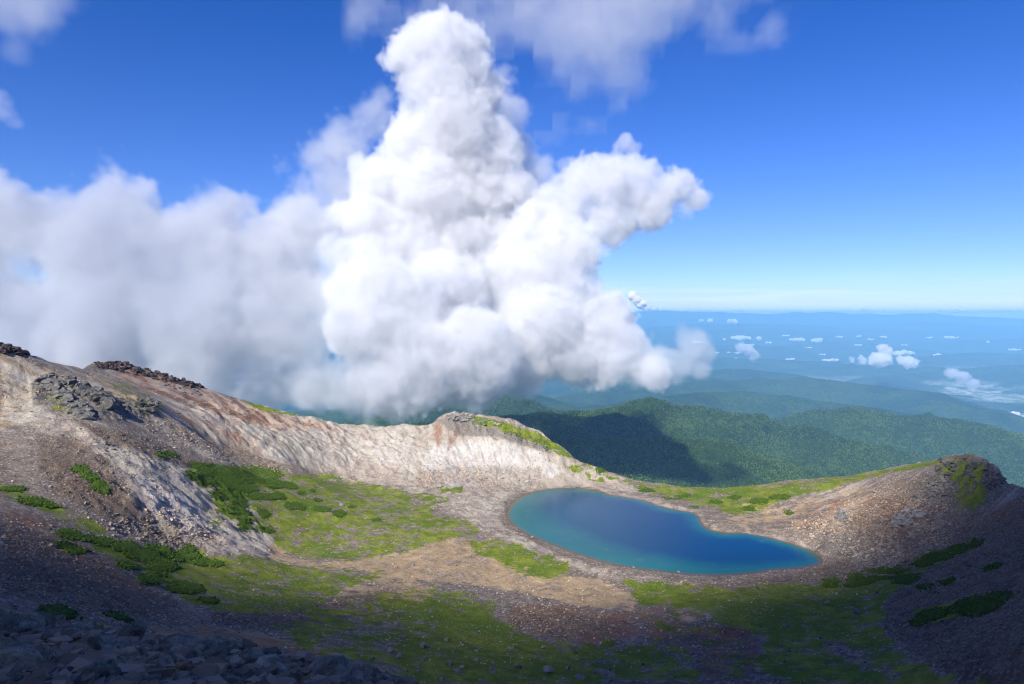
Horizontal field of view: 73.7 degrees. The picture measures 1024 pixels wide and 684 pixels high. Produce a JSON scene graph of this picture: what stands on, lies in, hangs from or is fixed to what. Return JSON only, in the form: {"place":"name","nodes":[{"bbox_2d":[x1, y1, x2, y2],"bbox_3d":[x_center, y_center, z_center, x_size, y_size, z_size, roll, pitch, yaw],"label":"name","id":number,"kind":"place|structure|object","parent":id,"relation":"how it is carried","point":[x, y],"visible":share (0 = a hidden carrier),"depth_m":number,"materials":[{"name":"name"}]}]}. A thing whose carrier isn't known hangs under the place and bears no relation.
{"place":"outdoors","nodes":[
{"label":"outdoors","id":0,"kind":"place"},
{"bbox_2d":[0,351,1023,683],"bbox_3d":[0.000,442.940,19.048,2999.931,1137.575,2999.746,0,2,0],"label":"crater ground","id":1,"kind":"structure","parent":0,"point":[506,555],"depth_m":338.30,"materials":[{"name":"stone"}]},
{"bbox_2d":[0,628,9,636],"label":"boulder","id":2,"kind":"object","parent":1,"relation":"on","point":[3,632],"visible":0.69,"depth_m":10.67,"materials":[{"name":"grey stone"}]},
{"bbox_2d":[0,608,20,632],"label":"boulder","id":3,"kind":"object","parent":1,"relation":"on","point":[10,622],"visible":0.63,"depth_m":11.92,"materials":[{"name":"grey stone"}]},
{"bbox_2d":[0,485,28,492],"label":"dwarf pine thicket","id":4,"kind":"object","parent":1,"relation":"on","point":[13,488],"visible":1,"depth_m":282.05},
{"bbox_2d":[0,342,29,355],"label":"summit crag","id":5,"kind":"structure","parent":1,"relation":"on","point":[7,348],"depth_m":430.62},
{"bbox_2d":[9,672,25,681],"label":"boulder","id":6,"kind":"object","parent":1,"relation":"on","point":[17,676],"visible":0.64,"depth_m":7.87,"materials":[{"name":"grey stone"}]},
{"bbox_2d":[0,636,43,665],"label":"boulder","id":7,"kind":"object","parent":1,"relation":"on","point":[21,649],"visible":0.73,"depth_m":8.81,"materials":[{"name":"grey stone"}]},
{"bbox_2d":[16,619,37,634],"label":"boulder","id":8,"kind":"object","parent":1,"relation":"on","point":[26,625],"visible":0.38,"depth_m":12.70,"materials":[{"name":"grey stone"}]},
{"bbox_2d":[21,612,45,628],"bbox_3d":[-9.589,5.729,13.672,0.729,0.588,0.516,2,3,32],"label":"boulder","id":9,"kind":"object","parent":1,"relation":"on","point":[38,618],"visible":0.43,"depth_m":13.65,"materials":[{"name":"grey stone"}]},
{"bbox_2d":[16,495,61,509],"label":"dwarf pine thicket","id":10,"kind":"object","parent":1,"relation":"on","point":[32,501],"visible":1,"depth_m":275.03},
{"bbox_2d":[21,610,56,627],"bbox_3d":[-10.069,6.023,14.473,0.646,0.592,0.735,-8,22,-10],"label":"boulder","id":11,"kind":"object","parent":1,"relation":"on","point":[50,618],"visible":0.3,"depth_m":14.51,"materials":[{"name":"grey stone"}]},
{"bbox_2d":[34,645,44,651],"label":"boulder","id":12,"kind":"object","parent":1,"relation":"on","point":[39,648],"visible":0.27,"depth_m":10.19,"materials":[{"name":"grey stone"}]},
{"bbox_2d":[36,603,83,619],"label":"dwarf pine thicket","id":13,"kind":"object","parent":1,"relation":"on","point":[60,609],"visible":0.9,"depth_m":150.82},
{"bbox_2d":[54,614,65,621],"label":"boulder","id":14,"kind":"object","parent":1,"relation":"on","point":[59,617],"visible":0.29,"depth_m":19.12,"materials":[{"name":"grey stone"}]},
{"bbox_2d":[33,372,95,419],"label":"rock outcrop","id":15,"kind":"object","parent":1,"relation":"on","point":[52,383],"visible":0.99,"depth_m":405.41,"materials":[{"name":"stone"}]},
{"bbox_2d":[49,527,83,540],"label":"dwarf pine thicket","id":16,"kind":"object","parent":1,"relation":"on","point":[67,533],"visible":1,"depth_m":258.22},
{"bbox_2d":[52,540,91,555],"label":"dwarf pine thicket","id":17,"kind":"object","parent":1,"relation":"on","point":[68,546],"visible":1,"depth_m":246.27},
{"bbox_2d":[72,620,93,627],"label":"boulder","id":18,"kind":"object","parent":1,"relation":"on","point":[82,624],"visible":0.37,"depth_m":16.51,"materials":[{"name":"grey stone"}]},
{"bbox_2d":[67,463,110,494],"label":"dwarf pine thicket","id":19,"kind":"object","parent":1,"relation":"on","point":[100,485],"visible":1,"depth_m":316.96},
{"bbox_2d":[65,375,122,409],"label":"rock outcrop","id":20,"kind":"object","parent":1,"relation":"on","point":[106,400],"visible":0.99,"depth_m":417.68,"materials":[{"name":"stone"}]},
{"bbox_2d":[83,636,104,649],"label":"boulder","id":21,"kind":"object","parent":1,"relation":"on","point":[94,642],"visible":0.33,"depth_m":10.61,"materials":[{"name":"grey stone"}]},
{"bbox_2d":[90,658,107,666],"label":"boulder","id":22,"kind":"object","parent":1,"relation":"on","point":[102,662],"visible":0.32,"depth_m":8.66,"materials":[{"name":"grey stone"}]},
{"bbox_2d":[94,633,116,646],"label":"boulder","id":23,"kind":"object","parent":1,"relation":"on","point":[108,638],"visible":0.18,"depth_m":11.12,"materials":[{"name":"grey stone"}]},
{"bbox_2d":[94,663,120,677],"bbox_3d":[-4.938,4.109,8.330,0.343,0.288,0.375,13,22,6],"label":"boulder","id":24,"kind":"object","parent":1,"relation":"on","point":[108,670],"visible":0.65,"depth_m":8.32,"materials":[{"name":"grey stone"}]},
{"bbox_2d":[103,675,126,683],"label":"boulder","id":25,"kind":"object","parent":1,"relation":"on","point":[108,680],"visible":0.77,"depth_m":8.11,"materials":[{"name":"grey stone"}]},
{"bbox_2d":[102,609,134,623],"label":"dwarf pine thicket","id":26,"kind":"object","parent":1,"relation":"on","point":[115,615],"visible":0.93,"depth_m":189.40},
{"bbox_2d":[113,559,144,570],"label":"dwarf pine thicket","id":27,"kind":"object","parent":1,"relation":"on","point":[129,565],"visible":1,"depth_m":258.57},
{"bbox_2d":[118,622,146,638],"bbox_3d":[-7.292,5.672,13.130,0.471,0.469,0.544,1,3,20],"label":"boulder","id":28,"kind":"object","parent":1,"relation":"on","point":[137,629],"visible":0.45,"depth_m":13.03,"materials":[{"name":"grey stone"}]},
{"bbox_2d":[132,643,154,650],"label":"boulder","id":29,"kind":"object","parent":1,"relation":"on","point":[147,645],"visible":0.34,"depth_m":11.43,"materials":[{"name":"grey stone"}]},
{"bbox_2d":[93,361,203,388],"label":"lava ledge","id":30,"kind":"object","parent":1,"relation":"on","point":[112,365],"visible":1,"depth_m":578.85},
{"bbox_2d":[74,533,223,573],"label":"dwarf pine thicket","id":31,"kind":"object","parent":1,"relation":"on","point":[151,557],"visible":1,"depth_m":281.63,"materials":[{"name":"plant"}]},
{"bbox_2d":[133,572,164,586],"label":"dwarf pine thicket","id":32,"kind":"object","parent":1,"relation":"on","point":[146,578],"visible":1,"depth_m":252.13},
{"bbox_2d":[137,398,161,411],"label":"rock outcrop","id":33,"kind":"object","parent":1,"relation":"on","point":[153,408],"visible":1,"depth_m":451.93,"materials":[{"name":"stone"}]},
{"bbox_2d":[142,638,158,647],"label":"boulder","id":34,"kind":"object","parent":1,"relation":"on","point":[153,642],"visible":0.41,"depth_m":11.81,"materials":[{"name":"grey stone"}]},
{"bbox_2d":[145,651,173,663],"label":"boulder","id":35,"kind":"object","parent":1,"relation":"on","point":[153,657],"visible":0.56,"depth_m":9.35,"materials":[{"name":"grey stone"}]},
{"bbox_2d":[149,570,170,577],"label":"dwarf pine thicket","id":36,"kind":"object","parent":1,"relation":"on","point":[161,574],"visible":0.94,"depth_m":267.83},
{"bbox_2d":[154,450,167,459],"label":"dwarf pine thicket","id":37,"kind":"object","parent":1,"relation":"on","point":[160,454],"visible":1,"depth_m":390.58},
{"bbox_2d":[161,450,178,457],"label":"dwarf pine thicket","id":38,"kind":"object","parent":1,"relation":"on","point":[168,452],"visible":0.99,"depth_m":405.82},
{"bbox_2d":[162,584,186,593],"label":"dwarf pine thicket","id":39,"kind":"object","parent":1,"relation":"on","point":[173,589],"visible":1,"depth_m":253.55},
{"bbox_2d":[169,642,186,653],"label":"boulder","id":40,"kind":"object","parent":1,"relation":"on","point":[175,648],"visible":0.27,"depth_m":11.32,"materials":[{"name":"grey stone"}]},
{"bbox_2d":[173,670,184,680],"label":"boulder","id":41,"kind":"object","parent":1,"relation":"on","point":[178,675],"visible":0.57,"depth_m":8.82,"materials":[{"name":"grey stone"}]},
{"bbox_2d":[175,662,189,669],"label":"ochre stone","id":42,"kind":"object","parent":1,"relation":"on","point":[180,665],"visible":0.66,"depth_m":9.36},
{"bbox_2d":[168,579,205,594],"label":"dwarf pine thicket","id":43,"kind":"object","parent":1,"relation":"on","point":[191,588],"visible":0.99,"depth_m":264.26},
{"bbox_2d":[182,542,197,552],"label":"dwarf pine thicket","id":44,"kind":"object","parent":1,"relation":"on","point":[189,548],"visible":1,"depth_m":316.12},
{"bbox_2d":[169,634,220,650],"bbox_3d":[-5.644,5.419,12.116,0.912,0.376,0.730,6,-13,7],"label":"boulder","id":45,"kind":"object","parent":1,"relation":"on","point":[200,643],"visible":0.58,"depth_m":12.09,"materials":[{"name":"grey stone"}]},
{"bbox_2d":[192,649,206,658],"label":"boulder","id":46,"kind":"object","parent":1,"relation":"on","point":[196,653],"visible":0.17,"depth_m":10.69,"materials":[{"name":"grey stone"}]},
{"bbox_2d":[197,595,219,604],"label":"dwarf pine thicket","id":47,"kind":"object","parent":1,"relation":"on","point":[209,599],"visible":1,"depth_m":254.30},
{"bbox_2d":[0,613,422,683],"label":"gravel","id":48,"kind":"structure","parent":1,"relation":"on","point":[214,669],"depth_m":9.58,"materials":[{"name":"gravel"}]},
{"bbox_2d":[202,647,230,656],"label":"boulder","id":49,"kind":"object","parent":1,"relation":"on","point":[211,652],"visible":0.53,"depth_m":11.62,"materials":[{"name":"grey stone"}]},
{"bbox_2d":[208,487,244,501],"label":"dwarf pine thicket","id":50,"kind":"object","parent":1,"relation":"on","point":[222,494],"visible":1,"depth_m":407.15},
{"bbox_2d":[224,654,244,667],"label":"boulder","id":51,"kind":"object","parent":1,"relation":"on","point":[235,659],"visible":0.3,"depth_m":10.22,"materials":[{"name":"grey stone"}]},
{"bbox_2d":[226,640,242,646],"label":"boulder","id":52,"kind":"object","parent":1,"relation":"on","point":[230,643],"visible":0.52,"depth_m":12.66,"materials":[{"name":"grey stone"}]},
{"bbox_2d":[222,672,248,683],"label":"boulder","id":53,"kind":"object","parent":1,"relation":"on","point":[230,678],"visible":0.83,"depth_m":9.27,"materials":[{"name":"grey stone"}]},
{"bbox_2d":[229,645,243,651],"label":"boulder","id":54,"kind":"object","parent":1,"relation":"on","point":[237,647],"visible":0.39,"depth_m":12.36,"materials":[{"name":"grey stone"}]},
{"bbox_2d":[221,504,252,517],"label":"dwarf pine thicket","id":55,"kind":"object","parent":1,"relation":"on","point":[237,510],"visible":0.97,"depth_m":396.95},
{"bbox_2d":[228,496,248,507],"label":"dwarf pine thicket","id":56,"kind":"object","parent":1,"relation":"on","point":[240,502],"visible":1,"depth_m":409.34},
{"bbox_2d":[230,671,248,679],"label":"boulder","id":57,"kind":"object","parent":1,"relation":"on","point":[241,675],"visible":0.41,"depth_m":9.56,"materials":[{"name":"grey stone"}]},
{"bbox_2d":[184,461,296,493],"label":"dwarf pine thicket","id":58,"kind":"object","parent":1,"relation":"on","point":[230,483],"visible":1,"depth_m":433.76,"materials":[{"name":"plant"}]},
{"bbox_2d":[236,515,253,523],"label":"dwarf pine thicket","id":59,"kind":"object","parent":1,"relation":"on","point":[243,518],"visible":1,"depth_m":392.13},
{"bbox_2d":[236,521,254,532],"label":"dwarf pine thicket","id":60,"kind":"object","parent":1,"relation":"on","point":[244,526],"visible":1,"depth_m":386.56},
{"bbox_2d":[239,648,264,664],"bbox_3d":[-4.252,5.256,11.164,0.516,0.467,0.622,-3,-14,-11],"label":"boulder","id":61,"kind":"object","parent":1,"relation":"on","point":[250,656],"visible":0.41,"depth_m":11.01,"materials":[{"name":"grey stone"}]},
{"bbox_2d":[243,491,276,501],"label":"dwarf pine thicket","id":62,"kind":"object","parent":1,"relation":"on","point":[259,496],"visible":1,"depth_m":433.15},
{"bbox_2d":[254,507,272,519],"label":"dwarf pine thicket","id":63,"kind":"object","parent":1,"relation":"on","point":[263,513],"visible":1,"depth_m":416.65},
{"bbox_2d":[258,523,276,533],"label":"dwarf pine thicket","id":64,"kind":"object","parent":1,"relation":"on","point":[267,530],"visible":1,"depth_m":400.01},
{"bbox_2d":[255,653,287,672],"bbox_3d":[-3.739,5.097,10.600,0.790,0.347,0.472,0,2,8],"label":"boulder","id":65,"kind":"object","parent":1,"relation":"on","point":[267,660],"visible":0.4,"depth_m":10.59,"materials":[{"name":"grey stone"}]},
{"bbox_2d":[262,646,281,654],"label":"boulder","id":66,"kind":"object","parent":1,"relation":"on","point":[271,650],"visible":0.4,"depth_m":12.44,"materials":[{"name":"grey stone"}]},
{"bbox_2d":[270,490,286,499],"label":"dwarf pine thicket","id":67,"kind":"object","parent":1,"relation":"on","point":[278,495],"visible":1,"depth_m":447.12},
{"bbox_2d":[279,655,289,662],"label":"boulder","id":68,"kind":"object","parent":1,"relation":"on","point":[284,658],"visible":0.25,"depth_m":11.29,"materials":[{"name":"grey stone"}]},
{"bbox_2d":[283,483,298,489],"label":"dwarf pine thicket","id":69,"kind":"object","parent":1,"relation":"on","point":[292,486],"visible":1,"depth_m":475.33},
{"bbox_2d":[283,501,307,510],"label":"dwarf pine thicket","id":70,"kind":"object","parent":1,"relation":"on","point":[294,505],"visible":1,"depth_m":443.89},
{"bbox_2d":[294,670,304,681],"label":"boulder","id":71,"kind":"object","parent":1,"relation":"on","point":[299,675],"visible":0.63,"depth_m":10.01,"materials":[{"name":"grey stone"}]},
{"bbox_2d":[303,678,320,683],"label":"boulder","id":72,"kind":"object","parent":1,"relation":"on","point":[310,681],"visible":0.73,"depth_m":9.27,"materials":[{"name":"grey stone"}]},
{"bbox_2d":[310,505,331,512],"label":"dwarf pine thicket","id":73,"kind":"object","parent":1,"relation":"on","point":[322,509],"visible":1,"depth_m":450.65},
{"bbox_2d":[308,655,349,678],"bbox_3d":[-2.694,4.976,9.979,0.568,0.685,0.720,0,2,4],"label":"boulder","id":74,"kind":"object","parent":1,"relation":"on","point":[328,665],"visible":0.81,"depth_m":9.95,"materials":[{"name":"grey stone"}]},
{"bbox_2d":[332,509,347,518],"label":"dwarf pine thicket","id":75,"kind":"object","parent":1,"relation":"on","point":[340,513],"visible":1,"depth_m":449.87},
{"bbox_2d":[338,676,360,683],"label":"boulder","id":76,"kind":"object","parent":1,"relation":"on","point":[348,680],"visible":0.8,"depth_m":9.38,"materials":[{"name":"grey stone"}]},
{"bbox_2d":[349,659,375,672],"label":"boulder","id":77,"kind":"object","parent":1,"relation":"on","point":[359,665],"visible":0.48,"depth_m":11.49,"materials":[{"name":"grey stone"}]},
{"bbox_2d":[374,673,391,682],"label":"boulder","id":78,"kind":"object","parent":1,"relation":"on","point":[378,677],"visible":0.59,"depth_m":10.89,"materials":[{"name":"grey stone"}]},
{"bbox_2d":[446,412,503,425],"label":"rock outcrop","id":79,"kind":"object","parent":1,"relation":"on","point":[467,418],"visible":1,"depth_m":616.66,"materials":[{"name":"grey stone"}]},
{"bbox_2d":[0,357,1023,683],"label":"scree","id":80,"kind":"structure","parent":1,"relation":"on","point":[492,485],"depth_m":320.98,"materials":[{"name":"gravel"}]},
{"bbox_2d":[543,665,553,672],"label":"rock","id":81,"kind":"object","parent":1,"relation":"on","point":[547,668],"visible":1,"depth_m":234.94,"materials":[{"name":"stone"}]},
{"bbox_2d":[574,673,584,679],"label":"rock","id":82,"kind":"object","parent":1,"relation":"on","point":[579,676],"visible":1,"depth_m":229.78,"materials":[{"name":"stone"}]},
{"bbox_2d":[637,487,655,492],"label":"dwarf pine thicket","id":83,"kind":"object","parent":1,"relation":"on","point":[648,489],"visible":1,"depth_m":541.64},
{"bbox_2d":[662,495,682,499],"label":"dwarf pine thicket","id":84,"kind":"object","parent":1,"relation":"on","point":[679,497],"visible":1,"depth_m":521.41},
{"bbox_2d":[709,499,723,503],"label":"dwarf pine thicket","id":85,"kind":"object","parent":1,"relation":"on","point":[715,501],"visible":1,"depth_m":508.43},
{"bbox_2d":[727,495,741,499],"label":"dwarf pine thicket","id":86,"kind":"object","parent":1,"relation":"on","point":[734,497],"visible":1,"depth_m":515.75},
{"bbox_2d":[740,505,755,511],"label":"dwarf pine thicket","id":87,"kind":"object","parent":1,"relation":"on","point":[748,508],"visible":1,"depth_m":489.44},
{"bbox_2d":[748,497,769,504],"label":"dwarf pine thicket","id":88,"kind":"object","parent":1,"relation":"on","point":[756,500],"visible":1,"depth_m":498.57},
{"bbox_2d":[768,493,790,500],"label":"dwarf pine thicket","id":89,"kind":"object","parent":1,"relation":"on","point":[783,496],"visible":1,"depth_m":497.58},
{"bbox_2d":[819,582,838,588],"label":"dwarf pine thicket","id":90,"kind":"object","parent":1,"relation":"on","point":[830,585],"visible":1,"depth_m":343.94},
{"bbox_2d":[820,576,843,583],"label":"dwarf pine thicket","id":91,"kind":"object","parent":1,"relation":"on","point":[836,580],"visible":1,"depth_m":352.71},
{"bbox_2d":[834,507,849,521],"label":"rock outcrop","id":92,"kind":"object","parent":1,"relation":"on","point":[842,516],"visible":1,"depth_m":426.02,"materials":[{"name":"grey stone"}]},
{"bbox_2d":[843,572,866,576],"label":"dwarf pine thicket","id":93,"kind":"object","parent":1,"relation":"on","point":[856,574],"visible":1,"depth_m":355.86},
{"bbox_2d":[840,575,876,587],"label":"dwarf pine thicket","id":94,"kind":"object","parent":1,"relation":"on","point":[857,581],"visible":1,"depth_m":342.14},
{"bbox_2d":[869,574,896,580],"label":"dwarf pine thicket","id":95,"kind":"object","parent":1,"relation":"on","point":[880,577],"visible":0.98,"depth_m":339.58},
{"bbox_2d":[864,564,909,574],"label":"dwarf pine thicket","id":96,"kind":"object","parent":1,"relation":"on","point":[884,570],"visible":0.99,"depth_m":353.35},
{"bbox_2d":[890,573,921,584],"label":"dwarf pine thicket","id":97,"kind":"object","parent":1,"relation":"on","point":[908,579],"visible":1,"depth_m":317.50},
{"bbox_2d":[891,508,926,527],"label":"rock outcrop","id":98,"kind":"object","parent":1,"relation":"on","point":[896,522],"visible":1,"depth_m":393.96,"materials":[{"name":"grey stone"}]},
{"bbox_2d":[908,617,930,626],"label":"dwarf pine thicket","id":99,"kind":"object","parent":1,"relation":"on","point":[918,622],"visible":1,"depth_m":252.97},
{"bbox_2d":[914,580,938,590],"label":"dwarf pine thicket","id":100,"kind":"object","parent":1,"relation":"on","point":[922,586],"visible":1,"depth_m":289.22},
{"bbox_2d":[913,477,947,506],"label":"rock outcrop","id":101,"kind":"object","parent":1,"relation":"on","point":[933,498],"visible":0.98,"depth_m":418.77,"materials":[{"name":"stone"}]},
{"bbox_2d":[915,606,949,620],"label":"dwarf pine thicket","id":102,"kind":"object","parent":1,"relation":"on","point":[935,613],"visible":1,"depth_m":254.81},
{"bbox_2d":[908,542,969,567],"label":"dwarf pine thicket","id":103,"kind":"object","parent":1,"relation":"on","point":[930,558],"visible":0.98,"depth_m":341.95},
{"bbox_2d":[938,575,955,585],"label":"dwarf pine thicket","id":104,"kind":"object","parent":1,"relation":"on","point":[950,580],"visible":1,"depth_m":280.45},
{"bbox_2d":[935,455,1006,489],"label":"summit crag","id":105,"kind":"structure","parent":1,"relation":"on","point":[993,482],"depth_m":403.81,"materials":[{"name":"stone"}]},
{"bbox_2d":[964,538,987,549],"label":"dwarf pine thicket","id":106,"kind":"object","parent":1,"relation":"on","point":[975,542],"visible":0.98,"depth_m":329.54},
{"bbox_2d":[944,589,1019,618],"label":"dwarf pine thicket","id":107,"kind":"object","parent":1,"relation":"on","point":[971,605],"visible":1,"depth_m":236.90,"materials":[{"name":"plant"}]},
{"bbox_2d":[980,561,1005,572],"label":"dwarf pine thicket","id":108,"kind":"object","parent":1,"relation":"on","point":[994,565],"visible":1,"depth_m":263.15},
{"bbox_2d":[0,310,1023,487],"bbox_3d":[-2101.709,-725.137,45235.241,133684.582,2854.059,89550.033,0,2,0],"label":"forested hills","id":109,"kind":"structure","parent":0,"point":[355,368],"depth_m":29047.58,"materials":[{"name":"plant"}]},
{"bbox_2d":[380,394,1023,487],"bbox_3d":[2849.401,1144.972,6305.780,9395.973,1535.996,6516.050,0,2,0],"label":"forest","id":110,"kind":"object","parent":109,"relation":"on","point":[762,457],"visible":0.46,"depth_m":4998.36,"materials":[{"name":"green plant"}]},
{"bbox_2d":[0,0,1023,318],"label":"sky","id":111,"kind":"structure","parent":0,"point":[239,157],"materials":[{"name":"blue"}]},
{"bbox_2d":[506,488,822,575],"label":"pond water","id":112,"kind":"structure","parent":0,"point":[616,530],"depth_m":431.87,"materials":[{"name":"liquid"}]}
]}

